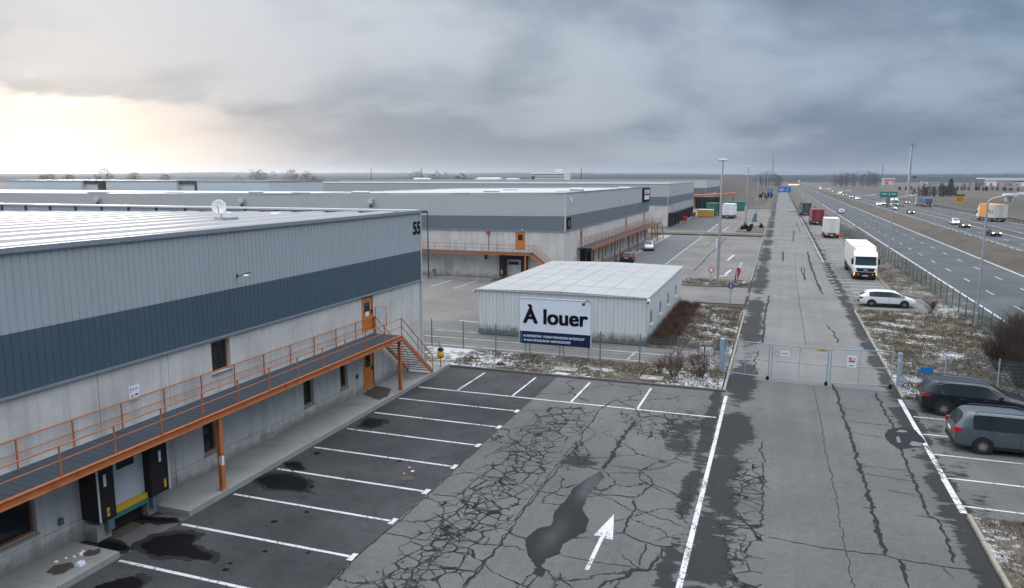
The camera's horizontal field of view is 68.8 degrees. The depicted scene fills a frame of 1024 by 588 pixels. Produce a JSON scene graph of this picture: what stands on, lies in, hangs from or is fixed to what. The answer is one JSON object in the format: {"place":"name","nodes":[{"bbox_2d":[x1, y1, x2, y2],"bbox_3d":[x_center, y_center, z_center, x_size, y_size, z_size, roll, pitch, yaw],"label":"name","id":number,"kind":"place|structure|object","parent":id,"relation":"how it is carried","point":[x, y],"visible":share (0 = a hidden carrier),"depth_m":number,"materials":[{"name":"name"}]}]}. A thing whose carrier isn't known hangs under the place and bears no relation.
{"place":"outdoors","nodes":[
{"label":"outdoors","id":0,"kind":"place"},
{"bbox_2d":[0,541,119,587],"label":"concrete walk","id":1,"kind":"structure","parent":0,"point":[33,574],"depth_m":21.84,"materials":[{"name":"grey concrete"}]},
{"bbox_2d":[46,562,73,574],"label":"stain patch","id":2,"kind":"object","parent":1,"relation":"on","point":[59,569],"visible":1,"depth_m":21.83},
{"bbox_2d":[157,361,450,516],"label":"concrete walk","id":3,"kind":"structure","parent":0,"point":[194,496],"depth_m":31.44,"materials":[{"name":"grey concrete"}]},
{"bbox_2d":[0,203,423,577],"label":"warehouse","id":4,"kind":"structure","parent":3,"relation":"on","point":[100,314],"depth_m":27.63,"materials":[{"name":"metal"}]},
{"bbox_2d":[0,500,33,546],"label":"window","id":5,"kind":"structure","parent":4,"relation":"in","point":[16,522],"depth_m":21.90,"materials":[{"name":"black glass"}]},
{"bbox_2d":[113,452,144,504],"bbox_3d":[-12.823,6.063,24.752,0.076,1.605,1.460,3,9,19],"label":"dock door","id":6,"kind":"structure","parent":4,"relation":"in","point":[128,474],"depth_m":24.86,"materials":[{"name":"white metal"}]},
{"bbox_2d":[202,422,214,452],"bbox_3d":[-11.934,5.546,29.174,0.060,1.270,0.750,3,9,19],"label":"window","id":7,"kind":"structure","parent":4,"relation":"in","point":[208,431],"depth_m":29.29,"materials":[{"name":"black glass"}]},
{"bbox_2d":[211,338,227,371],"bbox_3d":[-11.646,2.417,29.505,0.060,1.250,1.030,3,9,19],"label":"window","id":8,"kind":"structure","parent":4,"relation":"in","point":[218,348],"depth_m":29.61,"materials":[{"name":"black glass"}]},
{"bbox_2d":[211,200,237,220],"bbox_3d":[-14.685,-4.135,38.123,1.071,1.356,0.801,3,9,19],"label":"satellite dish","id":9,"kind":"object","parent":4,"relation":"on","point":[218,206],"visible":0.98,"depth_m":38.06,"materials":[{"name":"metal"}]},
{"bbox_2d":[303,380,310,404],"bbox_3d":[-9.754,4.596,35.250,0.060,1.270,0.800,3,9,19],"label":"window","id":10,"kind":"structure","parent":4,"relation":"in","point":[306,385],"depth_m":35.40,"materials":[{"name":"black glass"}]},
{"bbox_2d":[361,295,372,333],"bbox_3d":[-7.765,1.082,39.958,0.100,1.920,1.180,3,9,19],"label":"door","id":11,"kind":"structure","parent":4,"relation":"in","point":[366,302],"depth_m":40.00,"materials":[{"name":"orange paint"}]},
{"bbox_2d":[363,352,374,389],"bbox_3d":[-7.780,4.038,40.377,0.100,2.150,1.130,3,9,19],"label":"door","id":12,"kind":"structure","parent":4,"relation":"in","point":[368,360],"depth_m":40.45,"materials":[{"name":"orange paint"}]},
{"bbox_2d":[0,306,432,512],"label":"steel walkway","id":13,"kind":"structure","parent":3,"relation":"on","point":[21,485],"depth_m":26.21,"materials":[{"name":"orange paint"}]},
{"bbox_2d":[363,386,391,399],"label":"stain patch","id":14,"kind":"object","parent":3,"relation":"on","point":[378,392],"visible":1,"depth_m":39.69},
{"bbox_2d":[68,367,556,587],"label":"parking surface","id":15,"kind":"object","parent":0,"point":[254,565],"visible":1,"depth_m":27.23,"materials":[{"name":"grey asphalt"}]},
{"bbox_2d":[92,572,151,587],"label":"damp patch","id":16,"kind":"object","parent":15,"relation":"on","point":[145,579],"visible":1,"depth_m":21.66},
{"bbox_2d":[95,576,142,587],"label":"oil patch","id":17,"kind":"object","parent":16,"relation":"on","point":[130,582],"visible":1,"depth_m":21.38,"materials":[{"name":"black liquid"}]},
{"bbox_2d":[131,529,220,563],"bbox_3d":[-10.338,7.948,23.558,3.405,0.001,1.970,3,9,19],"label":"damp patch","id":18,"kind":"object","parent":15,"relation":"on","point":[215,558],"visible":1,"depth_m":23.47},
{"bbox_2d":[140,533,213,559],"bbox_3d":[-10.338,7.950,23.525,2.763,0.001,1.548,3,9,19],"label":"oil patch","id":19,"kind":"object","parent":18,"relation":"on","point":[179,544],"visible":1,"depth_m":23.46,"materials":[{"name":"black liquid"}]},
{"bbox_2d":[253,471,317,494],"bbox_3d":[-8.520,7.203,28.322,3.373,0.001,1.744,8,12,40],"label":"damp patch","id":20,"kind":"object","parent":15,"relation":"on","point":[310,481],"visible":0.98,"depth_m":28.46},
{"bbox_2d":[254,473,308,490],"bbox_3d":[-8.541,7.195,28.355,2.626,0.001,1.411,8,12,43],"label":"oil patch","id":21,"kind":"object","parent":20,"relation":"on","point":[285,481],"visible":1,"depth_m":28.46,"materials":[{"name":"black liquid"}]},
{"bbox_2d":[356,417,388,428],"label":"damp patch","id":22,"kind":"object","parent":15,"relation":"on","point":[382,423],"visible":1,"depth_m":35.28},
{"bbox_2d":[360,418,383,427],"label":"oil patch","id":23,"kind":"object","parent":22,"relation":"on","point":[372,422],"visible":1,"depth_m":35.35,"materials":[{"name":"black liquid"}]},
{"bbox_2d":[118,278,715,587],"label":"bay markings","id":24,"kind":"object","parent":15,"relation":"on","point":[392,521],"visible":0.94,"depth_m":29.04,"materials":[{"name":"paint"}]},
{"bbox_2d":[0,182,1023,546],"bbox_3d":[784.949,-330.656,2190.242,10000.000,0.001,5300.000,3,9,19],"label":"field ground","id":25,"kind":"structure","parent":0,"point":[974,196],"depth_m":453.12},
{"bbox_2d":[4,180,105,189],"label":"shed","id":26,"kind":"structure","parent":25,"relation":"on","point":[55,184],"depth_m":141.60,"materials":[{"name":"metal"}]},
{"bbox_2d":[105,180,196,190],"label":"shed","id":27,"kind":"structure","parent":25,"relation":"on","point":[177,185],"depth_m":133.82,"materials":[{"name":"metal"}]},
{"bbox_2d":[196,180,322,190],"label":"shed","id":28,"kind":"structure","parent":25,"relation":"on","point":[259,185],"depth_m":129.01,"materials":[{"name":"white metal"}]},
{"bbox_2d":[234,169,326,181],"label":"wood","id":29,"kind":"object","parent":25,"relation":"on","point":[294,176],"visible":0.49,"depth_m":572.90,"materials":[{"name":"brown plant"}]},
{"bbox_2d":[0,186,671,280],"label":"warehouse","id":30,"kind":"structure","parent":25,"relation":"on","point":[539,216],"depth_m":87.21,"materials":[{"name":"metal"}]},
{"bbox_2d":[507,259,520,274],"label":"dock door","id":31,"kind":"structure","parent":30,"relation":"in","point":[513,266],"depth_m":84.50,"materials":[{"name":"white metal"}]},
{"bbox_2d":[515,232,524,249],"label":"door","id":32,"kind":"structure","parent":30,"relation":"in","point":[519,236],"depth_m":83.64,"materials":[{"name":"orange paint"}]},
{"bbox_2d":[323,182,694,227],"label":"warehouse","id":33,"kind":"structure","parent":25,"relation":"on","point":[668,206],"depth_m":184.36,"materials":[{"name":"metal"}]},
{"bbox_2d":[0,174,1023,182],"bbox_3d":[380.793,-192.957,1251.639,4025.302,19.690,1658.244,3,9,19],"label":"wood","id":34,"kind":"object","parent":25,"relation":"on","point":[901,178],"visible":0.58,"depth_m":1787.22,"materials":[{"name":"plant"}]},
{"bbox_2d":[340,179,719,196],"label":"warehouse","id":35,"kind":"structure","parent":25,"relation":"on","point":[706,186],"depth_m":310.78,"materials":[{"name":"metal"}]},
{"bbox_2d":[531,169,569,179],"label":"office block","id":36,"kind":"structure","parent":25,"relation":"on","point":[558,174],"depth_m":618.44,"materials":[{"name":"white paint"}]},
{"bbox_2d":[476,261,683,345],"bbox_3d":[6.660,0.150,62.268,12.713,3.571,19.820,3,9,19],"label":"cabin","id":37,"kind":"object","parent":25,"relation":"on","point":[618,294],"visible":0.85,"depth_m":54.90,"materials":[{"name":"white metal"}]},
{"bbox_2d":[450,365,724,391],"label":"kerb","id":38,"kind":"structure","parent":25,"relation":"on","point":[596,379],"depth_m":42.91,"materials":[{"name":"grey concrete"}]},
{"bbox_2d":[684,300,744,390],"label":"kerb","id":39,"kind":"structure","parent":25,"relation":"on","point":[731,363],"depth_m":49.72,"materials":[{"name":"concrete"}]},
{"bbox_2d":[693,192,736,208],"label":"canopy","id":40,"kind":"object","parent":25,"relation":"on","point":[700,200],"visible":0.59,"depth_m":277.45,"materials":[{"name":"orange metal"}]},
{"bbox_2d":[715,177,773,205],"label":"earth berm","id":41,"kind":"structure","parent":25,"relation":"on","point":[737,185],"depth_m":381.58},
{"bbox_2d":[854,311,904,398],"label":"kerb","id":42,"kind":"structure","parent":25,"relation":"on","point":[881,360],"depth_m":47.72,"materials":[{"name":"concrete"}]},
{"bbox_2d":[912,185,957,196],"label":"wood","id":43,"kind":"object","parent":25,"relation":"on","point":[935,191],"visible":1,"depth_m":446.21,"materials":[{"name":"brown plant"}]},
{"bbox_2d":[898,185,1019,190],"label":"wood","id":44,"kind":"object","parent":25,"relation":"on","point":[976,188],"visible":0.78,"depth_m":639.59,"materials":[{"name":"plant"}]},
{"bbox_2d":[967,514,1012,587],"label":"kerb","id":45,"kind":"structure","parent":25,"relation":"on","point":[991,556],"depth_m":22.97,"materials":[{"name":"concrete"}]},
{"bbox_2d":[976,178,1023,185],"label":"store","id":46,"kind":"structure","parent":25,"relation":"on","point":[995,181],"depth_m":981.31,"materials":[{"name":"metal"}]},
{"bbox_2d":[0,172,1023,176],"bbox_3d":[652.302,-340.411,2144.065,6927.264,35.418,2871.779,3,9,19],"label":"hills","id":47,"kind":"structure","parent":0,"point":[192,174],"depth_m":3112.43,"materials":[{"name":"grey"}]},
{"bbox_2d":[0,0,1023,174],"label":"sky","id":48,"kind":"structure","parent":0,"point":[825,87],"materials":[{"name":"grey"}]},
{"bbox_2d":[117,368,1023,587],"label":"access road","id":49,"kind":"structure","parent":0,"point":[532,441],"depth_m":27.07,"materials":[{"name":"grey asphalt"}]},
{"bbox_2d":[97,538,132,553],"bbox_3d":[-12.634,7.947,23.559,1.661,0.001,0.886,3,9,19],"label":"damp patch","id":50,"kind":"object","parent":49,"relation":"on","point":[119,541],"visible":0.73,"depth_m":23.72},
{"bbox_2d":[98,540,128,550],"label":"oil patch","id":51,"kind":"object","parent":50,"relation":"on","point":[110,545],"visible":0.81,"depth_m":23.59,"materials":[{"name":"black liquid"}]},
{"bbox_2d":[135,515,180,524],"bbox_3d":[-12.161,7.656,25.422,2.015,0.001,0.697,3,9,19],"label":"damp patch","id":52,"kind":"object","parent":49,"relation":"on","point":[155,523],"visible":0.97,"depth_m":25.24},
{"bbox_2d":[138,516,177,522],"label":"oil patch","id":53,"kind":"object","parent":52,"relation":"on","point":[158,519],"visible":1,"depth_m":25.38,"materials":[{"name":"black liquid"}]},
{"bbox_2d":[525,471,603,576],"bbox_3d":[2.097,7.611,25.695,1.598,0.001,8.296,4,10,25],"label":"wet patch","id":54,"kind":"object","parent":49,"relation":"on","point":[570,520],"visible":1,"depth_m":24.73,"materials":[{"name":"grey liquid"}]},
{"bbox_2d":[585,515,613,569],"bbox_3d":[2.885,7.885,23.966,0.654,0.001,3.931,3,9,19],"label":"arrow marking","id":55,"kind":"object","parent":49,"relation":"on","point":[605,530],"visible":1,"depth_m":24.32,"materials":[{"name":"paint"}]},
{"bbox_2d":[324,222,982,587],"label":"road cracks","id":56,"kind":"object","parent":49,"relation":"on","point":[877,530],"visible":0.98,"depth_m":26.97,"materials":[{"name":"black asphalt"}]},
{"bbox_2d":[676,396,727,587],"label":"edge line","id":57,"kind":"object","parent":49,"relation":"on","point":[683,569],"visible":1,"depth_m":26.19,"materials":[{"name":"paint"}]},
{"bbox_2d":[885,426,925,448],"bbox_3d":[17.528,6.411,33.374,1.602,0.001,3.382,3,9,19],"label":"wet patch","id":58,"kind":"object","parent":49,"relation":"on","point":[907,437],"visible":1,"depth_m":33.38,"materials":[{"name":"grey liquid"}]},
{"bbox_2d":[898,399,967,513],"bbox_3d":[17.956,6.553,32.489,0.247,0.001,14.201,3,9,19],"label":"edge line","id":59,"kind":"object","parent":49,"relation":"on","point":[956,500],"visible":1,"depth_m":28.38,"materials":[{"name":"paint"}]},
{"bbox_2d":[913,416,1023,513],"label":"bay markings","id":60,"kind":"object","parent":49,"relation":"on","point":[977,481],"visible":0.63,"depth_m":28.75,"materials":[{"name":"paint"}]},
{"bbox_2d":[916,374,1023,415],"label":"car","id":61,"kind":"object","parent":49,"relation":"on","point":[944,395],"visible":0.7,"depth_m":36.21,"materials":[{"name":"black paint"}]},
{"bbox_2d":[945,403,1023,454],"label":"car","id":62,"kind":"object","parent":49,"relation":"on","point":[984,430],"visible":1,"depth_m":31.29,"materials":[{"name":"grey paint"}]},
{"bbox_2d":[424,301,742,388],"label":"grass verge","id":63,"kind":"object","parent":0,"point":[451,355],"depth_m":46.78,"materials":[{"name":"brown plant"}]},
{"bbox_2d":[519,297,591,358],"bbox_3d":[2.651,2.202,47.522,4.820,3.972,0.640,3,9,19],"label":"billboard","id":64,"kind":"object","parent":63,"relation":"on","point":[556,322],"visible":1,"depth_m":47.61,"materials":[{"name":"white"}]},
{"bbox_2d":[423,319,719,369],"bbox_3d":[2.238,3.134,48.170,21.759,2.030,0.070,3,9,20],"label":"fence","id":65,"kind":"object","parent":63,"relation":"on","point":[511,337],"visible":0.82,"depth_m":47.54,"materials":[{"name":"metal"}]},
{"bbox_2d":[656,345,689,376],"bbox_3d":[9.298,3.713,43.000,2.180,2.193,2.135,3,9,19],"label":"shrub","id":66,"kind":"object","parent":63,"relation":"on","point":[675,361],"visible":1,"depth_m":43.00,"materials":[{"name":"brown plant"}]},
{"bbox_2d":[646,300,701,345],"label":"tall weeds","id":67,"kind":"object","parent":63,"relation":"on","point":[692,307],"visible":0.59,"depth_m":57.10,"materials":[{"name":"brown plant"}]},
{"bbox_2d":[648,302,741,351],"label":"dry grass","id":68,"kind":"structure","parent":63,"relation":"on","point":[704,320],"depth_m":57.45,"materials":[{"name":"brown plant"}]},
{"bbox_2d":[687,337,719,378],"bbox_3d":[11.015,3.616,42.748,2.295,2.462,2.964,3,9,19],"label":"shrub","id":69,"kind":"object","parent":63,"relation":"on","point":[704,362],"visible":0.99,"depth_m":42.68,"materials":[{"name":"brown plant"}]},
{"bbox_2d":[719,338,724,371],"bbox_3d":[12.438,3.645,44.215,0.300,2.140,0.300,3,9,19],"label":"gate post","id":70,"kind":"object","parent":63,"relation":"on","point":[722,354],"visible":0.95,"depth_m":44.10,"materials":[{"name":"grey metal"}]},
{"bbox_2d":[422,208,770,364],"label":"yard asphalt","id":71,"kind":"structure","parent":0,"point":[450,303],"depth_m":75.42,"materials":[{"name":"grey asphalt"}]},
{"bbox_2d":[422,242,549,270],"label":"steel walkway","id":72,"kind":"structure","parent":71,"relation":"on","point":[524,254],"depth_m":83.37,"materials":[{"name":"orange paint"}]},
{"bbox_2d":[577,217,663,261],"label":"steel walkway","id":73,"kind":"structure","parent":71,"relation":"on","point":[626,232],"depth_m":104.25,"materials":[{"name":"orange paint"}]},
{"bbox_2d":[722,203,737,218],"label":"box truck","id":74,"kind":"object","parent":71,"relation":"on","point":[729,209],"visible":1,"depth_m":208.83,"materials":[{"name":"white paint"}]},
{"bbox_2d":[624,217,725,264],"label":"loading yard surface","id":75,"kind":"object","parent":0,"point":[694,224],"visible":0.8,"depth_m":131.12,"materials":[{"name":"grey concrete"}]},
{"bbox_2d":[620,250,635,262],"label":"car","id":76,"kind":"object","parent":75,"relation":"on","point":[626,255],"visible":1,"depth_m":101.03,"materials":[{"name":"red paint"}]},
{"bbox_2d":[652,231,762,236],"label":"grass verge","id":77,"kind":"object","parent":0,"point":[711,234],"depth_m":150.40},
{"bbox_2d":[682,277,749,285],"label":"grass verge","id":78,"kind":"object","parent":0,"point":[698,280],"depth_m":82.67,"materials":[{"name":"brown plant"}]},
{"bbox_2d":[714,159,727,283],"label":"yard lamp","id":79,"kind":"object","parent":78,"relation":"on","point":[718,242],"visible":0.84,"depth_m":80.19,"materials":[{"name":"metal"}]},
{"bbox_2d":[747,190,775,208],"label":"grass verge","id":80,"kind":"object","parent":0,"point":[767,204],"depth_m":306.05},
{"bbox_2d":[725,190,931,391],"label":"access road","id":81,"kind":"structure","parent":0,"point":[776,277],"depth_m":65.74,"materials":[{"name":"concrete"}]},
{"bbox_2d":[725,339,770,379],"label":"gate","id":82,"kind":"structure","parent":81,"relation":"on","point":[767,376],"depth_m":43.41,"materials":[{"name":"grey metal"}]},
{"bbox_2d":[770,344,829,385],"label":"gate","id":83,"kind":"structure","parent":81,"relation":"on","point":[826,376],"depth_m":42.12,"materials":[{"name":"grey metal"}]},
{"bbox_2d":[808,208,824,224],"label":"box truck","id":84,"kind":"object","parent":81,"relation":"on","point":[815,215],"visible":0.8,"depth_m":180.84,"materials":[{"name":"red paint"}]},
{"bbox_2d":[821,217,839,237],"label":"box truck","id":85,"kind":"object","parent":81,"relation":"on","point":[830,225],"visible":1,"depth_m":141.76,"materials":[{"name":"metal"}]},
{"bbox_2d":[829,349,893,388],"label":"gate","id":86,"kind":"structure","parent":81,"relation":"on","point":[889,385],"depth_m":41.27,"materials":[{"name":"grey metal"}]},
{"bbox_2d":[844,239,879,278],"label":"box truck","id":87,"kind":"object","parent":81,"relation":"on","point":[861,259],"visible":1,"depth_m":84.69,"materials":[{"name":"metal"}]},
{"bbox_2d":[857,289,915,308],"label":"car","id":88,"kind":"object","parent":81,"relation":"on","point":[871,297],"visible":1,"depth_m":66.66,"materials":[{"name":"white paint"}]},
{"bbox_2d":[896,352,902,386],"bbox_3d":[21.262,4.215,41.024,0.200,2.000,0.215,3,9,19],"label":"gate post","id":89,"kind":"object","parent":81,"relation":"on","point":[899,369],"visible":0.89,"depth_m":40.94,"materials":[{"name":"grey metal"}]},
{"bbox_2d":[793,190,962,298],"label":"grass verge","id":90,"kind":"object","parent":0,"point":[927,293],"depth_m":88.61,"materials":[{"name":"brown plant"}]},
{"bbox_2d":[815,206,1005,337],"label":"fence","id":91,"kind":"object","parent":90,"relation":"on","point":[926,277],"visible":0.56,"depth_m":73.15,"materials":[{"name":"metal"}]},
{"bbox_2d":[771,182,1023,326],"bbox_3d":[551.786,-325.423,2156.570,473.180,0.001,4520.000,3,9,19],"label":"motorway","id":92,"kind":"structure","parent":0,"point":[1005,290],"depth_m":102.23,"materials":[{"name":"grey asphalt"}]},
{"bbox_2d":[788,183,1023,322],"bbox_3d":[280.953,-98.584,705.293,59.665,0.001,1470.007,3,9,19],"label":"lane lines","id":93,"kind":"object","parent":92,"relation":"on","point":[932,247],"visible":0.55,"depth_m":120.51,"materials":[{"name":"paint"}]},
{"bbox_2d":[781,182,1023,273],"bbox_3d":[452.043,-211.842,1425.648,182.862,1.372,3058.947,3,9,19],"label":"median bank","id":94,"kind":"structure","parent":0,"point":[1007,257],"depth_m":137.96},
{"bbox_2d":[824,190,1023,251],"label":"guard rail","id":95,"kind":"object","parent":94,"relation":"on","point":[1001,243],"visible":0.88,"depth_m":160.18,"materials":[{"name":"metal"}]},
{"bbox_2d":[783,182,1023,251],"bbox_3d":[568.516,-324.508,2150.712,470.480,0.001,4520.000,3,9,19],"label":"motorway","id":96,"kind":"structure","parent":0,"point":[1012,240],"depth_m":176.89,"materials":[{"name":"grey asphalt"}]},
{"bbox_2d":[784,182,1023,237],"bbox_3d":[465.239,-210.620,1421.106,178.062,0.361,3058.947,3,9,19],"label":"median bank","id":97,"kind":"structure","parent":0,"point":[982,226],"depth_m":213.41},
{"bbox_2d":[786,182,1023,233],"bbox_3d":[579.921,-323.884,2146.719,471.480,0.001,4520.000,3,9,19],"label":"motorway","id":98,"kind":"structure","parent":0,"point":[1014,227],"depth_m":227.71,"materials":[{"name":"grey asphalt"}]},
{"bbox_2d":[915,197,932,206],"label":"box truck","id":99,"kind":"object","parent":98,"relation":"on","point":[923,201],"visible":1,"depth_m":295.50,"materials":[{"name":"metal"}]},
{"bbox_2d":[976,203,1007,221],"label":"box truck","id":100,"kind":"object","parent":98,"relation":"on","point":[998,212],"visible":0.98,"depth_m":195.25,"materials":[{"name":"metal"}]},
{"bbox_2d":[803,183,1023,221],"bbox_3d":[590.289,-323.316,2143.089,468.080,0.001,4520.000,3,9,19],"label":"motorway","id":101,"kind":"structure","parent":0,"point":[1014,217],"depth_m":319.48,"materials":[{"name":"grey asphalt"}]},
{"bbox_2d":[806,183,1023,217],"bbox_3d":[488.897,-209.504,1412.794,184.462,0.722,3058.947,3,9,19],"label":"roadside bank","id":102,"kind":"structure","parent":0,"point":[1013,213],"depth_m":320.48,"materials":[{"name":"brown plant"}]},
{"bbox_2d":[829,171,880,186],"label":"wood","id":103,"kind":"object","parent":102,"relation":"on","point":[842,177],"visible":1,"depth_m":926.98,"materials":[{"name":"plant"}]},
{"bbox_2d":[906,143,916,197],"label":"mast","id":104,"kind":"object","parent":102,"relation":"on","point":[909,176],"visible":0.94,"depth_m":415.18,"materials":[{"name":"metal"}]},
{"bbox_2d":[856,298,1023,399],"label":"grass verge","id":105,"kind":"object","parent":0,"point":[941,307],"depth_m":53.12,"materials":[{"name":"brown plant"}]},
{"bbox_2d":[900,355,1023,394],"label":"fence","id":106,"kind":"object","parent":105,"relation":"on","point":[945,369],"visible":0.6,"depth_m":40.15,"materials":[{"name":"metal"}]},
{"bbox_2d":[972,325,1021,370],"bbox_3d":[29.137,3.187,44.396,3.165,2.812,2.918,-2,9,-13],"label":"shrub","id":107,"kind":"object","parent":105,"relation":"on","point":[994,347],"visible":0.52,"depth_m":44.42,"materials":[{"name":"brown plant"}]},
{"bbox_2d":[974,192,1023,326],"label":"street lamp","id":108,"kind":"object","parent":105,"relation":"on","point":[980,278],"visible":0.91,"depth_m":56.92,"materials":[{"name":"metal"}]},
{"bbox_2d":[984,314,1023,363],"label":"shrub","id":109,"kind":"object","parent":105,"relation":"on","point":[1017,332],"visible":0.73,"depth_m":42.13,"materials":[{"name":"brown plant"}]},
{"bbox_2d":[985,312,1022,347],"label":"shrub","id":110,"kind":"object","parent":105,"relation":"on","point":[1000,327],"visible":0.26,"depth_m":46.75,"materials":[{"name":"brown plant"}]},
{"bbox_2d":[992,330,1023,388],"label":"shrub","id":111,"kind":"object","parent":105,"relation":"on","point":[1017,357],"visible":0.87,"depth_m":40.67,"materials":[{"name":"brown plant"}]},
{"bbox_2d":[973,515,1023,587],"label":"grass verge","id":112,"kind":"object","parent":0,"point":[1015,546],"depth_m":23.41,"materials":[{"name":"brown plant"}]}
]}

